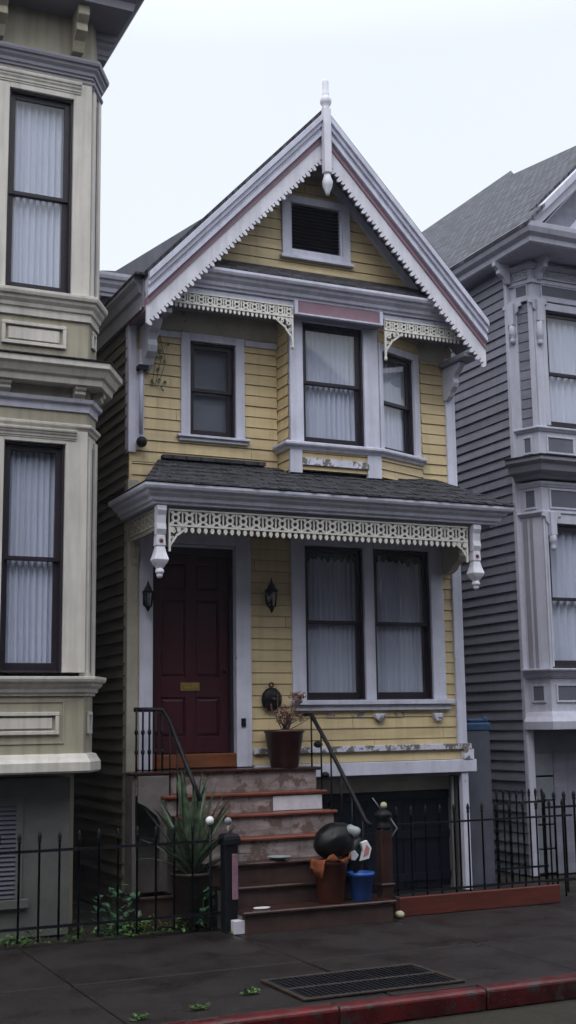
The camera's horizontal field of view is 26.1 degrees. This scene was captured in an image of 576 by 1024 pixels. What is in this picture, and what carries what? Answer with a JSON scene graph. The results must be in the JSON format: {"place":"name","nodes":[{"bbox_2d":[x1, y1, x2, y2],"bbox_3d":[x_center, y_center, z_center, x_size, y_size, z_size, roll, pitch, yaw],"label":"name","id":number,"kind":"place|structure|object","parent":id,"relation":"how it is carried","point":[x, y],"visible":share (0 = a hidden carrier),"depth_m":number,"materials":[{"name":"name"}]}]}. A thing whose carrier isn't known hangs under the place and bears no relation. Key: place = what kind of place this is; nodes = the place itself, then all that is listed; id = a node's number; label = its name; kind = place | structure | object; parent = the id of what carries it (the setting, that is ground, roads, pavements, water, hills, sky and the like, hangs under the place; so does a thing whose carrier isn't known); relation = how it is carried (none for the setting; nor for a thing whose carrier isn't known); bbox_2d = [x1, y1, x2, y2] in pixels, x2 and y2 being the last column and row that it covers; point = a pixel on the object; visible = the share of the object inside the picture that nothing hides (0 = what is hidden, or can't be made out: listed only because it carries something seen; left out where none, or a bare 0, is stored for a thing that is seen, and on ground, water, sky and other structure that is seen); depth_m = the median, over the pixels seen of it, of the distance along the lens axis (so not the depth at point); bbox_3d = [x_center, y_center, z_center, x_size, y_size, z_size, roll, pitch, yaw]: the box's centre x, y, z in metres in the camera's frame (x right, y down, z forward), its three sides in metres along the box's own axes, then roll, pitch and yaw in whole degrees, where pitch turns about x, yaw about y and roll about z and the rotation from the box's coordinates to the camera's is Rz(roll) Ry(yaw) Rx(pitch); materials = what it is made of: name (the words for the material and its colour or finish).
{"place":"outdoors","nodes":[
{"label":"outdoors","id":0,"kind":"place"},
{"bbox_2d":[0,0,143,939],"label":"taupe house","id":1,"kind":"structure","parent":0,"point":[60,384],"depth_m":12.17,"materials":[{"name":"paint"}]},
{"bbox_2d":[0,797,28,909],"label":"basement window","id":2,"kind":"structure","parent":1,"relation":"in","point":[18,802],"depth_m":11.61,"materials":[{"name":"grey paint"}]},
{"bbox_2d":[0,432,87,675],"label":"window","id":3,"kind":"structure","parent":1,"relation":"in","point":[43,482],"depth_m":12.01,"materials":[{"name":"grey glass"}]},
{"bbox_2d":[0,79,91,295],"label":"window","id":4,"kind":"structure","parent":1,"relation":"in","point":[46,134],"depth_m":12.62,"materials":[{"name":"grey glass"}]},
{"bbox_2d":[90,449,92,672],"bbox_3d":[-1.957,0.462,12.278,0.005,2.230,0.140,-2,-10,5],"label":"side window","id":5,"kind":"structure","parent":1,"relation":"in","point":[92,449],"depth_m":12.32,"materials":[{"name":"wood"}]},
{"bbox_2d":[94,106,96,296],"bbox_3d":[-2.011,-3.216,12.897,0.005,2.170,0.140,-2,-10,5],"label":"side window","id":6,"kind":"structure","parent":1,"relation":"in","point":[96,106],"depth_m":12.93,"materials":[{"name":"wood"}]},
{"bbox_2d":[0,899,575,1023],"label":"pavement","id":7,"kind":"structure","parent":0,"point":[82,983],"depth_m":10.18,"materials":[{"name":"concrete"}]},
{"bbox_2d":[130,1011,149,1020],"bbox_3d":[-0.992,3.369,8.295,0.080,0.053,0.130,-7,-12,35],"label":"weed tuft","id":8,"kind":"object","parent":7,"relation":"on","point":[140,1017],"visible":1,"depth_m":8.29,"materials":[{"name":"green plant"}]},
{"bbox_2d":[189,1002,210,1009],"bbox_3d":[-0.607,3.411,8.565,0.165,0.050,0.082,4,-11,-25],"label":"weed tuft","id":9,"kind":"object","parent":7,"relation":"on","point":[197,1006],"visible":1,"depth_m":8.56,"materials":[{"name":"green plant"}]},
{"bbox_2d":[218,817,240,933],"bbox_3d":[-0.557,3.439,11.787,0.175,1.056,0.175,4,-11,-25],"label":"gate post","id":10,"kind":"object","parent":7,"relation":"on","point":[229,842],"visible":0.94,"depth_m":11.72,"materials":[{"name":"black metal"}]},
{"bbox_2d":[231,919,244,934],"bbox_3d":[-0.465,3.878,11.599,0.115,0.125,0.090,4,-11,-25],"label":"white block","id":11,"kind":"object","parent":7,"relation":"on","point":[237,926],"depth_m":11.56,"materials":[{"name":"paint"}]},
{"bbox_2d":[241,986,260,994],"bbox_3d":[-0.275,3.480,9.021,0.171,0.055,0.082,4,-11,-25],"label":"weed tuft","id":12,"kind":"object","parent":7,"relation":"on","point":[252,992],"visible":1,"depth_m":9.02,"materials":[{"name":"green plant"}]},
{"bbox_2d":[124,928,560,983],"bbox_3d":[0.689,3.791,10.836,4.479,0.001,1.820,2,-10,-14],"label":"pavement crack","id":13,"kind":"object","parent":7,"relation":"on","point":[196,961],"visible":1,"depth_m":10.02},
{"bbox_2d":[260,963,464,1000],"bbox_3d":[0.558,3.539,9.370,1.340,0.016,0.780,4,-11,-25],"label":"drain grate","id":14,"kind":"object","parent":7,"relation":"on","point":[335,984],"visible":1,"depth_m":9.34,"materials":[{"name":"black metal"}]},
{"bbox_2d":[372,798,397,915],"bbox_3d":[0.985,3.491,12.585,0.262,1.173,0.175,4,-11,-25],"label":"newel post","id":15,"kind":"object","parent":7,"relation":"on","point":[384,883],"visible":0.94,"depth_m":12.54,"materials":[{"name":"brown wood"}]},
{"bbox_2d":[395,911,404,918],"bbox_3d":[1.118,4.012,12.361,0.098,0.079,0.094,4,-11,-25],"label":"stone","id":16,"kind":"object","parent":7,"relation":"on","point":[399,914],"visible":1,"depth_m":12.33,"materials":[{"name":"beige stone"}]},
{"bbox_2d":[393,884,560,916],"bbox_3d":[1.979,4.021,12.888,2.030,0.200,0.100,4,-11,-25],"label":"redwood plank","id":17,"kind":"object","parent":7,"relation":"on","point":[468,901],"visible":0.9,"depth_m":12.83,"materials":[{"name":"brown wood"}]},
{"bbox_2d":[0,840,575,950],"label":"yard soil","id":18,"kind":"structure","parent":0,"point":[87,908],"depth_m":11.99,"materials":[{"name":"brown soil"}]},
{"bbox_2d":[0,914,212,946],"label":"ground weeds","id":19,"kind":"object","parent":18,"relation":"on","point":[125,928],"visible":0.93,"depth_m":11.52,"materials":[{"name":"green plant"}]},
{"bbox_2d":[0,823,220,943],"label":"iron fence","id":20,"kind":"object","parent":18,"relation":"on","point":[117,921],"visible":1,"depth_m":11.46,"materials":[{"name":"black metal"}]},
{"bbox_2d":[90,884,141,933],"bbox_3d":[-1.643,3.775,11.819,0.539,0.439,0.280,4,-11,-25],"label":"leafy shrub","id":21,"kind":"object","parent":18,"relation":"on","point":[114,894],"visible":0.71,"depth_m":11.80,"materials":[{"name":"green plant"}]},
{"bbox_2d":[113,891,172,930],"bbox_3d":[-1.400,3.886,12.091,0.540,0.300,0.340,4,-11,-25],"label":"brown planter box","id":22,"kind":"object","parent":18,"relation":"on","point":[146,903],"visible":0.67,"depth_m":11.98,"materials":[{"name":"paint"}]},
{"bbox_2d":[170,870,208,928],"bbox_3d":[-0.934,3.761,12.053,0.424,0.520,0.424,4,-11,-25],"label":"planter tub","id":23,"kind":"object","parent":18,"relation":"on","point":[183,892],"visible":0.77,"depth_m":11.90,"materials":[{"name":"paint"}]},
{"bbox_2d":[138,767,253,873],"bbox_3d":[-0.907,3.026,12.157,1.151,1.021,1.086,4,-11,-25],"label":"agave plant","id":24,"kind":"object","parent":23,"relation":"in","point":[194,814],"visible":0.89,"depth_m":12.05,"materials":[{"name":"green plant"}]},
{"bbox_2d":[185,884,214,924],"bbox_3d":[-0.841,3.751,11.884,0.335,0.384,0.133,4,-11,-25],"label":"broad leaf plant","id":25,"kind":"object","parent":18,"relation":"on","point":[202,910],"visible":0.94,"depth_m":11.88,"materials":[{"name":"green plant"}]},
{"bbox_2d":[206,816,213,930],"bbox_3d":[-0.744,3.449,11.850,0.084,1.062,0.082,4,-11,-25],"label":"post","id":26,"kind":"object","parent":18,"relation":"on","point":[209,820],"visible":1,"depth_m":11.86,"materials":[{"name":"black metal"}]},
{"bbox_2d":[124,766,396,933],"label":"front steps","id":27,"kind":"structure","parent":18,"relation":"on","point":[308,817],"depth_m":12.56,"materials":[{"name":"paint"}]},
{"bbox_2d":[133,707,201,816],"bbox_3d":[-1.143,2.732,12.474,0.900,1.534,0.284,-7,-12,34],"label":"landing railing","id":28,"kind":"object","parent":27,"relation":"on","point":[149,710],"visible":0.95,"depth_m":12.68,"materials":[{"name":"black metal"}]},
{"bbox_2d":[253,906,269,909],"bbox_3d":[-0.248,3.754,11.762,0.176,0.016,0.101,4,-11,-25],"label":"white saucer","id":29,"kind":"object","parent":27,"relation":"on","point":[262,907],"visible":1,"depth_m":11.75,"materials":[{"name":"ceramic"}]},
{"bbox_2d":[268,855,290,859],"bbox_3d":[-0.085,3.459,12.406,0.240,0.036,0.240,4,-11,-25],"label":"grey dish","id":30,"kind":"object","parent":27,"relation":"on","point":[279,857],"visible":1,"depth_m":12.41,"materials":[{"name":"grey ceramic"}]},
{"bbox_2d":[264,729,304,767],"bbox_3d":[-0.039,2.559,13.435,0.444,0.400,0.444,4,-11,-25],"label":"plant pot","id":31,"kind":"object","parent":27,"relation":"on","point":[284,748],"visible":0.98,"depth_m":13.28,"materials":[{"name":"brown ceramic"}]},
{"bbox_2d":[266,691,317,729],"bbox_3d":[0.041,2.188,13.536,0.631,0.458,0.297,4,-11,-25],"label":"dried plant","id":32,"kind":"object","parent":31,"relation":"on","point":[288,720],"visible":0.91,"depth_m":13.49,"materials":[{"name":"brown plant"}]},
{"bbox_2d":[315,858,347,903],"bbox_3d":[0.418,3.620,12.178,0.354,0.400,0.354,4,-11,-25],"label":"brown bucket","id":33,"kind":"object","parent":27,"relation":"on","point":[330,885],"visible":0.75,"depth_m":12.05,"materials":[{"name":"orange plastic"}]},
{"bbox_2d":[310,852,350,878],"bbox_3d":[0.436,3.456,12.165,0.399,0.238,0.316,4,-11,-25],"label":"orange cloth","id":34,"kind":"object","parent":33,"relation":"on","point":[317,866],"visible":1,"depth_m":12.05,"materials":[{"name":"orange fabric"}]},
{"bbox_2d":[313,822,360,858],"bbox_3d":[0.462,3.270,12.325,0.455,0.361,0.358,4,-11,-25],"label":"black bag","id":35,"kind":"object","parent":33,"relation":"on","point":[336,839],"visible":0.87,"depth_m":12.20,"materials":[{"name":"plastic"}]},
{"bbox_2d":[303,713,372,839],"bbox_3d":[0.528,2.941,13.053,0.098,1.657,1.074,6,-12,-36],"label":"stair handrail","id":36,"kind":"object","parent":27,"relation":"on","point":[318,744],"visible":0.94,"depth_m":13.10,"materials":[{"name":"black metal"}]},
{"bbox_2d":[347,870,374,901],"bbox_3d":[0.721,3.696,12.263,0.276,0.270,0.276,4,-11,-25],"label":"blue bucket","id":37,"kind":"object","parent":27,"relation":"on","point":[360,882],"visible":1,"depth_m":12.17,"materials":[{"name":"plastic"}]},
{"bbox_2d":[342,837,370,879],"bbox_3d":[0.664,3.478,12.487,0.309,0.404,0.195,4,-11,-25],"label":"printed bag","id":38,"kind":"object","parent":37,"relation":"in","point":[360,851],"visible":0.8,"depth_m":12.44,"materials":[{"name":"black plastic"}]},
{"bbox_2d":[72,79,514,911],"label":"yellow house","id":39,"kind":"structure","parent":18,"relation":"on","point":[292,323],"depth_m":14.09,"materials":[{"name":"paint"}]},
{"bbox_2d":[142,581,154,611],"bbox_3d":[-1.499,0.892,13.174,0.177,0.348,0.134,-9,-13,42],"label":"wall lantern","id":40,"kind":"object","parent":39,"relation":"attached to","point":[146,591],"depth_m":13.14,"materials":[{"name":"black metal"}]},
{"bbox_2d":[153,555,228,753],"bbox_3d":[-1.060,1.539,13.515,0.880,2.130,0.137,4,-11,-25],"label":"door","id":41,"kind":"structure","parent":39,"relation":"in","point":[191,594],"depth_m":13.53,"materials":[{"name":"red paint"}]},
{"bbox_2d":[176,331,250,445],"bbox_3d":[-0.914,-1.361,14.135,0.870,1.250,0.440,4,-11,-25],"label":"window","id":42,"kind":"structure","parent":39,"relation":"in","point":[212,368],"depth_m":14.09,"materials":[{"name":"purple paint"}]},
{"bbox_2d":[261,682,281,710],"bbox_3d":[-0.167,2.029,13.641,0.236,0.320,0.091,4,-11,-25],"label":"wall ornament","id":43,"kind":"object","parent":39,"relation":"attached to","point":[269,697],"depth_m":13.62,"materials":[{"name":"black metal"}]},
{"bbox_2d":[265,577,278,612],"bbox_3d":[-0.195,0.924,13.789,0.190,0.410,0.157,-9,-13,42],"label":"wall lantern","id":44,"kind":"object","parent":39,"relation":"attached to","point":[271,587],"depth_m":13.76,"materials":[{"name":"black metal"}]},
{"bbox_2d":[290,536,376,699],"bbox_3d":[0.443,1.255,14.338,1.060,1.880,0.402,4,-11,-25],"label":"window","id":45,"kind":"structure","parent":39,"relation":"in","point":[333,650],"depth_m":14.28,"materials":[{"name":"grey glass"}]},
{"bbox_2d":[287,319,379,447],"bbox_3d":[0.460,-1.473,14.488,1.145,1.550,0.402,4,-11,-25],"label":"window","id":46,"kind":"structure","parent":39,"relation":"in","point":[333,388],"depth_m":14.44,"materials":[{"name":"grey glass"}]},
{"bbox_2d":[322,789,451,890],"bbox_3d":[1.050,3.796,14.326,1.912,1.108,0.060,4,-11,-25],"label":"garage door","id":47,"kind":"structure","parent":39,"relation":"in","point":[417,799],"depth_m":14.49,"materials":[{"name":"blue paint"}]},
{"bbox_2d":[377,343,420,456],"bbox_3d":[1.221,-1.276,14.941,0.816,1.330,0.621,4,-11,-25],"label":"window","id":48,"kind":"structure","parent":39,"relation":"in","point":[398,376],"depth_m":14.98,"materials":[{"name":"grey glass"}]},
{"bbox_2d":[373,540,446,699],"bbox_3d":[1.343,1.312,14.752,0.955,1.880,0.402,4,-11,-25],"label":"window","id":49,"kind":"structure","parent":39,"relation":"in","point":[409,607],"depth_m":14.70,"materials":[{"name":"grey glass"}]},
{"bbox_2d":[466,716,495,884],"bbox_3d":[2.231,3.488,15.107,0.370,1.980,0.435,4,-11,-25],"label":"utility cabinet","id":50,"kind":"object","parent":18,"relation":"on","point":[479,779],"visible":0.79,"depth_m":14.92,"materials":[{"name":"grey metal"}]},
{"bbox_2d":[390,798,574,895],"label":"iron fence","id":51,"kind":"object","parent":18,"relation":"on","point":[471,886],"visible":0.98,"depth_m":13.16,"materials":[{"name":"black metal"}]},
{"bbox_2d":[495,788,575,891],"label":"iron fence","id":52,"kind":"object","parent":18,"relation":"on","point":[542,801],"visible":0.9,"depth_m":14.93,"materials":[{"name":"black metal"}]},
{"bbox_2d":[100,0,575,270],"label":"sky","id":53,"kind":"structure","parent":0,"point":[442,99],"materials":[{"name":"white"}]},
{"bbox_2d":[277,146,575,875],"bbox_3d":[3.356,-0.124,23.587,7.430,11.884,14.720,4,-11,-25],"label":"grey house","id":54,"kind":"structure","parent":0,"point":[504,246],"depth_m":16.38,"materials":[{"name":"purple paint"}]},
{"bbox_2d":[543,303,575,428],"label":"window","id":55,"kind":"structure","parent":54,"relation":"in","point":[559,323],"depth_m":16.65,"materials":[{"name":"grey glass"}]},
{"bbox_2d":[546,515,575,667],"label":"window","id":56,"kind":"structure","parent":54,"relation":"in","point":[561,561],"depth_m":16.09,"materials":[{"name":"grey glass"}]},
{"bbox_2d":[371,882,575,899],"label":"driveway","id":57,"kind":"structure","parent":0,"point":[567,897],"depth_m":14.34,"materials":[{"name":"concrete"}]},
{"bbox_2d":[386,998,575,1023],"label":"ground","id":58,"kind":"structure","parent":0,"point":[560,1012],"depth_m":8.91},
{"bbox_2d":[163,973,575,1023],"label":"kerb","id":59,"kind":"structure","parent":58,"relation":"on","point":[400,1008],"depth_m":8.87,"materials":[{"name":"red paint"}]}
]}

